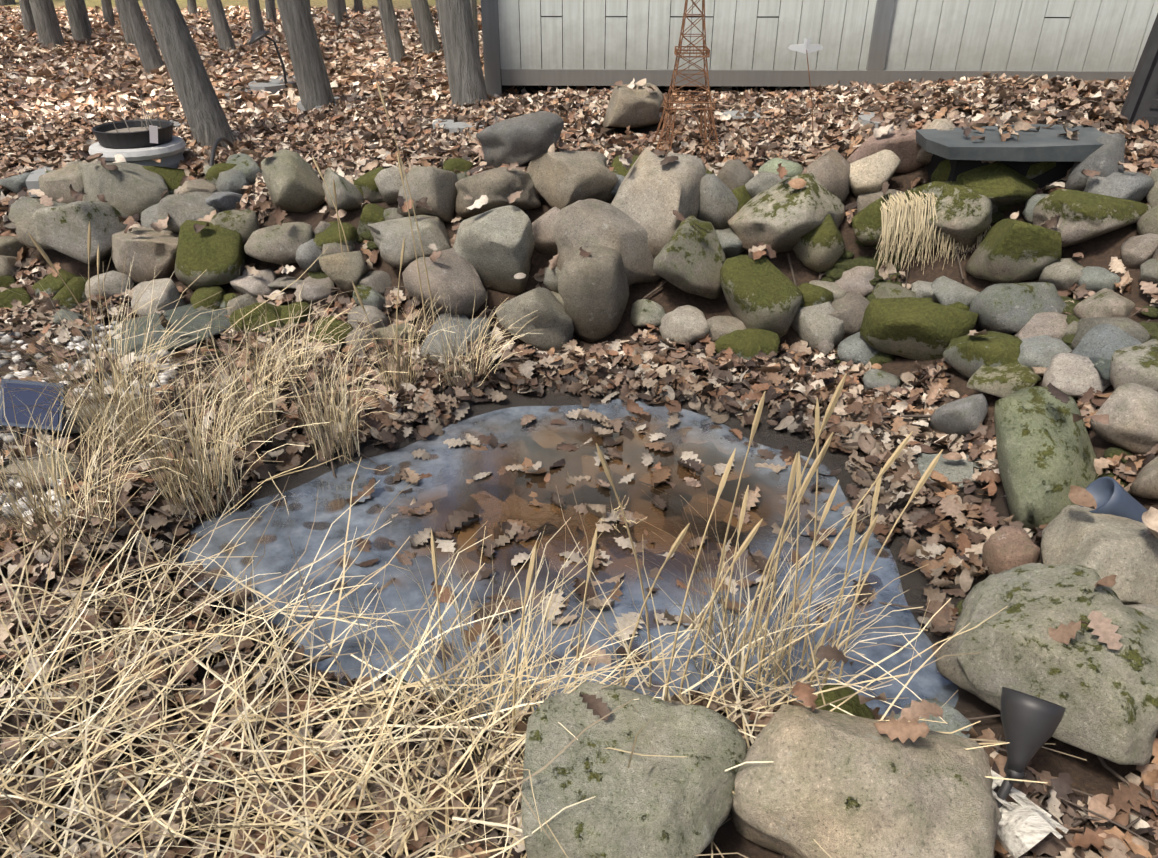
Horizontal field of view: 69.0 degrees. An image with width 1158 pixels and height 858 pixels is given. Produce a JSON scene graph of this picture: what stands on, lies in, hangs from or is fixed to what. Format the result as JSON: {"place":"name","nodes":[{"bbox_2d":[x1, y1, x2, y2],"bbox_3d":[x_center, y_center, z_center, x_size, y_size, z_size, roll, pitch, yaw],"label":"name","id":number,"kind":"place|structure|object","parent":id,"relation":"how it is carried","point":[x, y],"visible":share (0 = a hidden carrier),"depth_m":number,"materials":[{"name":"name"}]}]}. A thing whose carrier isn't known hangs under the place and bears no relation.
{"place":"outdoors","nodes":[
{"label":"outdoors","id":0,"kind":"place"},
{"bbox_2d":[158,399,958,720],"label":"pond ice","id":1,"kind":"structure","parent":0,"point":[446,489],"depth_m":2.51,"materials":[{"name":"ice"}]},
{"bbox_2d":[346,399,877,679],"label":"leaves on ice","id":2,"kind":"object","parent":1,"relation":"on","point":[516,530],"visible":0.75,"depth_m":2.58,"materials":[{"name":"brown plant"}]},
{"bbox_2d":[0,0,1157,857],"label":"ground","id":3,"kind":"structure","parent":0,"point":[1092,776],"depth_m":3.21,"materials":[{"name":"soil"}]},
{"bbox_2d":[0,379,66,432],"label":"solar panel","id":4,"kind":"object","parent":3,"relation":"on","point":[28,398],"visible":0.66,"depth_m":2.89,"materials":[{"name":"blue plastic"}]},
{"bbox_2d":[8,196,66,248],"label":"rock","id":5,"kind":"object","parent":3,"relation":"on","point":[23,209],"visible":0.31,"depth_m":4.21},
{"bbox_2d":[0,452,81,484],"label":"rock","id":6,"kind":"object","parent":3,"relation":"on","point":[75,458],"visible":0.48,"depth_m":2.77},
{"bbox_2d":[29,0,64,49],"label":"tree","id":7,"kind":"object","parent":3,"relation":"on","point":[47,25],"depth_m":8.59,"materials":[{"name":"grey plant"}]},
{"bbox_2d":[38,160,100,203],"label":"rock","id":8,"kind":"object","parent":3,"relation":"on","point":[55,185],"visible":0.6,"depth_m":4.36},
{"bbox_2d":[64,0,92,43],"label":"tree","id":9,"kind":"object","parent":3,"relation":"on","point":[79,21],"visible":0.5,"depth_m":9.01,"materials":[{"name":"grey plant"}]},
{"bbox_2d":[32,201,141,264],"bbox_3d":[-2.458,-0.988,4.234,0.471,0.380,0.427,1,30,1],"label":"rock","id":10,"kind":"object","parent":3,"relation":"on","point":[63,229],"visible":0.69,"depth_m":4.07,"materials":[{"name":"stone"}]},
{"bbox_2d":[0,320,178,535],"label":"gravel","id":11,"kind":"structure","parent":3,"relation":"on","point":[6,336],"depth_m":3.41,"materials":[{"name":"gravel"}]},
{"bbox_2d":[85,270,133,299],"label":"rock","id":12,"kind":"object","parent":3,"relation":"on","point":[113,284],"visible":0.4,"depth_m":4.03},
{"bbox_2d":[78,162,168,219],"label":"rock","id":13,"kind":"object","parent":3,"relation":"on","point":[130,189],"visible":0.6,"depth_m":4.28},
{"bbox_2d":[88,87,185,167],"bbox_3d":[-2.457,-1.627,4.662,0.497,0.498,0.497,1,30,1],"label":"planter","id":14,"kind":"object","parent":3,"relation":"on","point":[145,141],"visible":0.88,"depth_m":4.56,"materials":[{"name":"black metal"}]},
{"bbox_2d":[118,0,163,73],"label":"tree","id":15,"kind":"object","parent":3,"relation":"on","point":[144,41],"visible":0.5,"depth_m":7.43,"materials":[{"name":"grey plant"}]},
{"bbox_2d":[110,226,178,282],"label":"rock","id":16,"kind":"object","parent":3,"relation":"on","point":[151,248],"visible":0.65,"depth_m":4.08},
{"bbox_2d":[131,278,185,315],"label":"rock","id":17,"kind":"object","parent":3,"relation":"on","point":[171,293],"visible":0.58,"depth_m":3.91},
{"bbox_2d":[109,303,230,358],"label":"rock","id":18,"kind":"object","parent":3,"relation":"on","point":[200,321],"visible":0.46,"depth_m":3.72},
{"bbox_2d":[141,0,235,147],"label":"tree","id":19,"kind":"object","parent":3,"relation":"on","point":[208,123],"visible":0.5,"depth_m":4.90,"materials":[{"name":"grey plant"}]},
{"bbox_2d":[157,191,219,233],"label":"rock","id":20,"kind":"object","parent":3,"relation":"on","point":[180,209],"visible":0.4,"depth_m":4.14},
{"bbox_2d":[175,220,246,290],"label":"rock","id":21,"kind":"object","parent":3,"relation":"on","point":[218,253],"visible":0.83,"depth_m":3.92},
{"bbox_2d":[210,209,258,243],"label":"rock","id":22,"kind":"object","parent":3,"relation":"on","point":[244,223],"visible":0.5,"depth_m":4.01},
{"bbox_2d":[230,268,278,298],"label":"rock","id":23,"kind":"object","parent":3,"relation":"on","point":[254,285],"visible":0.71,"depth_m":3.94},
{"bbox_2d":[229,302,281,335],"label":"rock","id":24,"kind":"object","parent":3,"relation":"on","point":[256,315],"visible":0.4,"depth_m":3.67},
{"bbox_2d":[244,222,312,264],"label":"rock","id":25,"kind":"object","parent":3,"relation":"on","point":[278,244],"visible":0.88,"depth_m":3.95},
{"bbox_2d":[261,149,325,212],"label":"rock","id":26,"kind":"object","parent":3,"relation":"on","point":[293,182],"visible":0.94,"depth_m":4.07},
{"bbox_2d":[277,0,334,111],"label":"tree","id":27,"kind":"object","parent":3,"relation":"on","point":[310,71],"visible":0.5,"depth_m":5.77,"materials":[{"name":"grey plant"}]},
{"bbox_2d":[322,167,363,210],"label":"rock","id":28,"kind":"object","parent":3,"relation":"on","point":[349,196],"visible":0.85,"depth_m":4.04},
{"bbox_2d":[319,251,367,295],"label":"rock","id":29,"kind":"object","parent":3,"relation":"on","point":[343,270],"visible":0.88,"depth_m":3.83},
{"bbox_2d":[377,0,405,65],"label":"tree","id":30,"kind":"object","parent":3,"relation":"on","point":[395,47],"visible":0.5,"depth_m":7.37,"materials":[{"name":"grey plant"}]},
{"bbox_2d":[367,214,451,267],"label":"rock","id":31,"kind":"object","parent":3,"relation":"on","point":[389,235],"visible":0.88,"depth_m":3.81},
{"bbox_2d":[410,0,440,53],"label":"tree","id":32,"kind":"object","parent":3,"relation":"on","point":[426,27],"depth_m":7.89,"materials":[{"name":"grey plant"}]},
{"bbox_2d":[397,165,457,222],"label":"rock","id":33,"kind":"object","parent":3,"relation":"on","point":[436,186],"visible":0.77,"depth_m":3.92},
{"bbox_2d":[402,248,487,318],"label":"rock","id":34,"kind":"object","parent":3,"relation":"on","point":[453,276],"visible":0.79,"depth_m":3.62,"materials":[{"name":"stone"}]},
{"bbox_2d":[421,313,473,365],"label":"rock","id":35,"kind":"object","parent":3,"relation":"on","point":[455,322],"visible":0.4,"depth_m":3.54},
{"bbox_2d":[435,0,487,107],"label":"tree","id":36,"kind":"object","parent":3,"relation":"on","point":[465,75],"visible":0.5,"depth_m":5.30,"materials":[{"name":"grey plant"}]},
{"bbox_2d":[0,249,946,857],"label":"dry grass clumps","id":37,"kind":"object","parent":3,"relation":"on","point":[126,421],"visible":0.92,"depth_m":2.54,"materials":[{"name":"plant"}]},
{"bbox_2d":[0,3,963,116],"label":"leaves","id":38,"kind":"object","parent":3,"relation":"on","point":[62,63],"visible":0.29,"depth_m":7.49,"materials":[{"name":"brown plant"}]},
{"bbox_2d":[28,80,942,739],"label":"dry grass stalks","id":39,"kind":"object","parent":3,"relation":"on","point":[796,474],"visible":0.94,"depth_m":1.85,"materials":[{"name":"beige"}]},
{"bbox_2d":[453,205,534,293],"bbox_3d":[-0.385,-0.814,3.808,0.386,0.392,0.341,22,37,33],"label":"rock","id":40,"kind":"object","parent":3,"relation":"on","point":[494,247],"visible":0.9,"depth_m":3.69,"materials":[{"name":"stone"}]},
{"bbox_2d":[455,167,540,216],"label":"rock","id":41,"kind":"object","parent":3,"relation":"on","point":[498,186],"visible":0.79,"depth_m":3.85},
{"bbox_2d":[476,111,563,167],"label":"rock","id":42,"kind":"object","parent":3,"relation":"on","point":[524,139],"visible":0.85,"depth_m":4.15,"materials":[{"name":"stone"}]},
{"bbox_2d":[495,287,573,350],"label":"rock","id":43,"kind":"object","parent":3,"relation":"on","point":[553,320],"visible":0.94,"depth_m":3.54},
{"bbox_2d":[0,252,1086,857],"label":"matted dry grass","id":44,"kind":"structure","parent":3,"relation":"on","point":[44,736],"depth_m":1.76,"materials":[{"name":"plant"}]},
{"bbox_2d":[532,207,559,254],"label":"rock","id":45,"kind":"object","parent":3,"relation":"on","point":[542,227],"visible":0.42,"depth_m":3.82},
{"bbox_2d":[526,151,617,209],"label":"rock","id":46,"kind":"object","parent":3,"relation":"on","point":[561,180],"visible":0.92,"depth_m":3.87,"materials":[{"name":"stone"}]},
{"bbox_2d":[0,202,1157,857],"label":"oak leaves","id":47,"kind":"object","parent":3,"relation":"on","point":[1110,842],"visible":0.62,"depth_m":2.33,"materials":[{"name":"brown plant"}]},
{"bbox_2d":[991,770,1068,857],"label":"crumpled dry leaf","id":48,"kind":"object","parent":47,"relation":"on","point":[1025,824],"visible":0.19,"depth_m":1.59,"materials":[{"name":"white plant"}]},
{"bbox_2d":[0,72,1157,337],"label":"fallen leaves","id":49,"kind":"object","parent":3,"relation":"on","point":[796,183],"visible":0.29,"depth_m":4.59,"materials":[{"name":"brown plant"}]},
{"bbox_2d":[0,96,1157,857],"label":"twigs","id":50,"kind":"object","parent":3,"relation":"on","point":[998,748],"visible":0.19,"depth_m":2.14,"materials":[{"name":"wood"}]},
{"bbox_2d":[558,244,628,342],"bbox_3d":[0.055,-0.580,3.635,0.272,0.399,0.310,10,32,17],"label":"rock","id":51,"kind":"object","parent":3,"relation":"on","point":[593,289],"visible":0.96,"depth_m":3.53,"materials":[{"name":"stone"}]},
{"bbox_2d":[553,199,660,285],"bbox_3d":[0.118,-0.832,3.809,0.448,0.406,0.416,-23,37,-34],"label":"rock","id":52,"kind":"object","parent":3,"relation":"on","point":[584,224],"visible":0.62,"depth_m":3.68,"materials":[{"name":"stone"}]},
{"bbox_2d":[602,83,662,128],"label":"rock","id":53,"kind":"object","parent":3,"relation":"on","point":[636,106],"visible":0.9,"depth_m":4.78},
{"bbox_2d":[521,681,746,857],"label":"rock","id":54,"kind":"object","parent":3,"relation":"on","point":[676,807],"visible":0.98,"depth_m":1.50,"materials":[{"name":"stone"}]},
{"bbox_2d":[611,148,705,257],"bbox_3d":[0.351,-1.015,3.842,0.402,0.457,0.366,9,31,16],"label":"rock","id":55,"kind":"object","parent":3,"relation":"on","point":[652,194],"visible":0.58,"depth_m":3.74,"materials":[{"name":"stone"}]},
{"bbox_2d":[658,305,708,344],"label":"rock","id":56,"kind":"object","parent":3,"relation":"on","point":[686,323],"visible":0.9,"depth_m":3.59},
{"bbox_2d":[652,0,718,153],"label":"decorative metal tower","id":57,"kind":"structure","parent":3,"relation":"on","point":[706,49],"depth_m":4.29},
{"bbox_2d":[653,215,725,298],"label":"rock","id":58,"kind":"object","parent":3,"relation":"on","point":[689,258],"visible":0.96,"depth_m":3.62,"materials":[{"name":"stone"}]},
{"bbox_2d":[696,173,737,229],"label":"rock","id":59,"kind":"object","parent":3,"relation":"on","point":[718,206],"visible":0.65,"depth_m":3.80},
{"bbox_2d":[714,328,779,361],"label":"rock","id":60,"kind":"object","parent":3,"relation":"on","point":[749,343],"visible":0.71,"depth_m":3.51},
{"bbox_2d":[720,255,802,338],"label":"rock","id":61,"kind":"object","parent":3,"relation":"on","point":[763,292],"visible":0.81,"depth_m":3.54,"materials":[{"name":"stone"}]},
{"bbox_2d":[728,172,844,252],"bbox_3d":[0.936,-0.982,3.794,0.420,0.334,0.427,26,39,38],"label":"rock","id":62,"kind":"object","parent":3,"relation":"on","point":[784,216],"visible":0.71,"depth_m":3.68,"materials":[{"name":"stone"}]},
{"bbox_2d":[790,301,844,351],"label":"rock","id":63,"kind":"object","parent":3,"relation":"on","point":[813,326],"visible":0.69,"depth_m":3.57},
{"bbox_2d":[793,214,844,271],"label":"rock","id":64,"kind":"object","parent":3,"relation":"on","point":[820,248],"visible":0.75,"depth_m":3.65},
{"bbox_2d":[481,0,1157,95],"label":"fence","id":65,"kind":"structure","parent":3,"relation":"on","point":[544,44],"depth_m":5.58,"materials":[{"name":"paint"}]},
{"bbox_2d":[801,149,849,201],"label":"rock","id":66,"kind":"object","parent":3,"relation":"on","point":[830,169],"visible":0.58,"depth_m":3.74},
{"bbox_2d":[809,280,846,300],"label":"rock","id":67,"kind":"object","parent":3,"relation":"on","point":[835,290],"visible":0.4,"depth_m":3.67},
{"bbox_2d":[835,266,875,296],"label":"rock","id":68,"kind":"object","parent":67,"relation":"on","point":[856,279],"visible":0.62,"depth_m":3.66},
{"bbox_2d":[810,685,874,719],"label":"rock","id":69,"kind":"object","parent":3,"relation":"on","point":[852,705],"visible":0.27,"depth_m":1.87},
{"bbox_2d":[830,292,869,335],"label":"rock","id":70,"kind":"object","parent":3,"relation":"on","point":[850,308],"visible":0.52,"depth_m":3.57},
{"bbox_2d":[821,239,894,365],"bbox_3d":[1.199,-0.555,3.631,0.418,0.392,0.654,1,30,1],"label":"moss","id":71,"kind":"object","parent":3,"relation":"on","point":[843,263],"visible":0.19,"depth_m":3.70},
{"bbox_2d":[837,332,880,364],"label":"rock","id":72,"kind":"object","parent":3,"relation":"on","point":[855,348],"visible":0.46,"depth_m":3.46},
{"bbox_2d":[731,704,1001,857],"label":"rock","id":73,"kind":"object","parent":3,"relation":"on","point":[836,785],"visible":0.92,"depth_m":1.44,"materials":[{"name":"stone"}]},
{"bbox_2d":[849,149,900,197],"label":"rock","id":74,"kind":"object","parent":3,"relation":"on","point":[873,172],"visible":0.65,"depth_m":3.75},
{"bbox_2d":[851,193,902,245],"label":"rock","id":75,"kind":"object","parent":3,"relation":"on","point":[867,224],"visible":0.65,"depth_m":3.61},
{"bbox_2d":[847,129,924,172],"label":"rock","id":76,"kind":"object","parent":3,"relation":"on","point":[906,148],"visible":0.54,"depth_m":3.77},
{"bbox_2d":[860,297,978,360],"bbox_3d":[1.346,-0.386,3.354,0.416,0.276,0.288,1,30,1],"label":"rock","id":77,"kind":"object","parent":3,"relation":"on","point":[913,328],"visible":0.88,"depth_m":3.27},
{"bbox_2d":[894,699,972,737],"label":"rock","id":78,"kind":"object","parent":3,"relation":"on","point":[953,718],"visible":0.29,"depth_m":1.85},
{"bbox_2d":[912,453,984,487],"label":"rock","id":79,"kind":"object","parent":3,"relation":"on","point":[959,470],"visible":0.42,"depth_m":2.77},
{"bbox_2d":[905,181,997,248],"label":"rock","id":80,"kind":"object","parent":3,"relation":"on","point":[964,215],"visible":0.6,"depth_m":3.51,"materials":[{"name":"stone"}]},
{"bbox_2d":[931,276,979,306],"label":"rock","id":81,"kind":"object","parent":3,"relation":"on","point":[947,291],"visible":0.75,"depth_m":3.46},
{"bbox_2d":[930,394,988,436],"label":"rock","id":82,"kind":"object","parent":3,"relation":"on","point":[964,416],"visible":0.83,"depth_m":2.91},
{"bbox_2d":[943,331,1022,378],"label":"rock","id":83,"kind":"object","parent":3,"relation":"on","point":[967,356],"visible":0.6,"depth_m":3.06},
{"bbox_2d":[931,159,1038,206],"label":"rock","id":84,"kind":"object","parent":3,"relation":"on","point":[998,184],"visible":0.44,"depth_m":3.49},
{"bbox_2d":[926,154,1073,189],"bbox_3d":[1.861,-1.134,3.694,0.560,0.200,0.340,1,30,1],"label":"waterfall cavity","id":85,"kind":"object","parent":3,"relation":"on","point":[1058,171],"visible":0.07,"depth_m":3.53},
{"bbox_2d":[966,362,1040,397],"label":"rock","id":86,"kind":"object","parent":3,"relation":"on","point":[1003,381],"visible":0.77,"depth_m":2.95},
{"bbox_2d":[982,525,1039,575],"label":"rock","id":87,"kind":"object","parent":3,"relation":"on","point":[1006,547],"visible":0.73,"depth_m":2.22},
{"bbox_2d":[965,218,1061,283],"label":"rock","id":88,"kind":"object","parent":3,"relation":"on","point":[1007,250],"visible":0.94,"depth_m":3.30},
{"bbox_2d":[969,282,1066,333],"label":"rock","id":89,"kind":"object","parent":3,"relation":"on","point":[1008,308],"visible":0.81,"depth_m":3.16,"materials":[{"name":"stone"}]},
{"bbox_2d":[995,687,1065,808],"bbox_3d":[0.861,0.657,1.653,0.110,0.354,0.165,7,31,12],"label":"garden spotlight","id":90,"kind":"object","parent":3,"relation":"on","point":[1030,723],"visible":0.96,"depth_m":1.58,"materials":[{"name":"plastic"}]},
{"bbox_2d":[1013,312,1067,340],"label":"rock","id":91,"kind":"object","parent":3,"relation":"on","point":[1053,324],"visible":0.35,"depth_m":3.08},
{"bbox_2d":[994,386,1096,534],"bbox_3d":[1.392,0.128,2.449,0.346,0.405,0.357,1,30,1],"label":"rock","id":92,"kind":"object","parent":3,"relation":"on","point":[1046,455],"visible":0.62,"depth_m":2.38,"materials":[{"name":"stone"}]},
{"bbox_2d":[1018,335,1072,376],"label":"rock","id":93,"kind":"object","parent":3,"relation":"on","point":[1039,351],"visible":0.35,"depth_m":2.98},
{"bbox_2d":[936,563,1157,765],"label":"rock","id":94,"kind":"object","parent":3,"relation":"on","point":[1104,695],"visible":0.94,"depth_m":1.78,"materials":[{"name":"stone"}]},
{"bbox_2d":[1038,258,1083,292],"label":"rock","id":95,"kind":"object","parent":3,"relation":"on","point":[1064,273],"visible":0.6,"depth_m":3.23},
{"bbox_2d":[1042,353,1111,397],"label":"rock","id":96,"kind":"object","parent":3,"relation":"on","point":[1072,375],"visible":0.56,"depth_m":2.76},
{"bbox_2d":[1033,189,1152,246],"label":"rock","id":97,"kind":"object","parent":3,"relation":"on","point":[1085,216],"visible":0.79,"depth_m":3.22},
{"bbox_2d":[1064,133,1124,191],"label":"rock","id":98,"kind":"object","parent":3,"relation":"on","point":[1106,157],"visible":0.67,"depth_m":3.35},
{"bbox_2d":[1041,505,1157,605],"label":"rock","id":99,"kind":"object","parent":3,"relation":"on","point":[1124,550],"visible":0.6,"depth_m":2.02,"materials":[{"name":"stone"}]},
{"bbox_2d":[1073,288,1134,318],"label":"rock","id":100,"kind":"object","parent":3,"relation":"on","point":[1105,302],"visible":0.62,"depth_m":2.99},
{"bbox_2d":[1071,324,1141,359],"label":"rock","id":101,"kind":"object","parent":3,"relation":"on","point":[1105,341],"visible":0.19,"depth_m":2.81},
{"bbox_2d":[1071,317,1149,349],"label":"rock","id":102,"kind":"object","parent":3,"relation":"on","point":[1137,331],"visible":0.44,"depth_m":2.87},
{"bbox_2d":[1079,476,1147,522],"bbox_3d":[1.455,0.220,2.198,0.278,0.190,0.112,4,30,8],"label":"blue-grey spotlight","id":103,"kind":"object","parent":3,"relation":"on","point":[1111,496],"visible":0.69,"depth_m":2.16,"materials":[{"name":"blue plastic"}]},
{"bbox_2d":[1083,171,1153,201],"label":"rock","id":104,"kind":"object","parent":3,"relation":"on","point":[1133,186],"visible":0.54,"depth_m":3.29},
{"bbox_2d":[1089,383,1157,454],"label":"rock","id":105,"kind":"object","parent":3,"relation":"on","point":[1130,410],"visible":0.85,"depth_m":2.42,"materials":[{"name":"stone"}]},
{"bbox_2d":[1110,339,1157,391],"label":"rock","id":106,"kind":"object","parent":3,"relation":"on","point":[1137,364],"visible":0.73,"depth_m":2.58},
{"bbox_2d":[1120,14,1157,128],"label":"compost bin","id":107,"kind":"object","parent":3,"relation":"on","point":[1141,101],"visible":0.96,"depth_m":3.66,"materials":[{"name":"black plastic"}]},
{"bbox_2d":[1120,233,1157,268],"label":"rock","id":108,"kind":"object","parent":3,"relation":"on","point":[1137,251],"visible":0.81,"depth_m":3.12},
{"bbox_2d":[1131,456,1157,499],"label":"rock","id":109,"kind":"object","parent":3,"relation":"on","point":[1144,484],"visible":1,"depth_m":2.26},
{"bbox_2d":[874,190,990,273],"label":"dead grass","id":110,"kind":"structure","parent":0,"point":[896,207],"depth_m":3.57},
{"bbox_2d":[916,124,1126,160],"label":"stone slab","id":111,"kind":"structure","parent":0,"point":[1041,144],"depth_m":3.44,"materials":[{"name":"stone"}]},
{"bbox_2d":[961,116,1080,140],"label":"leaves","id":112,"kind":"object","parent":111,"relation":"on","point":[1020,124],"visible":1,"depth_m":3.52,"materials":[{"name":"brown plant"}]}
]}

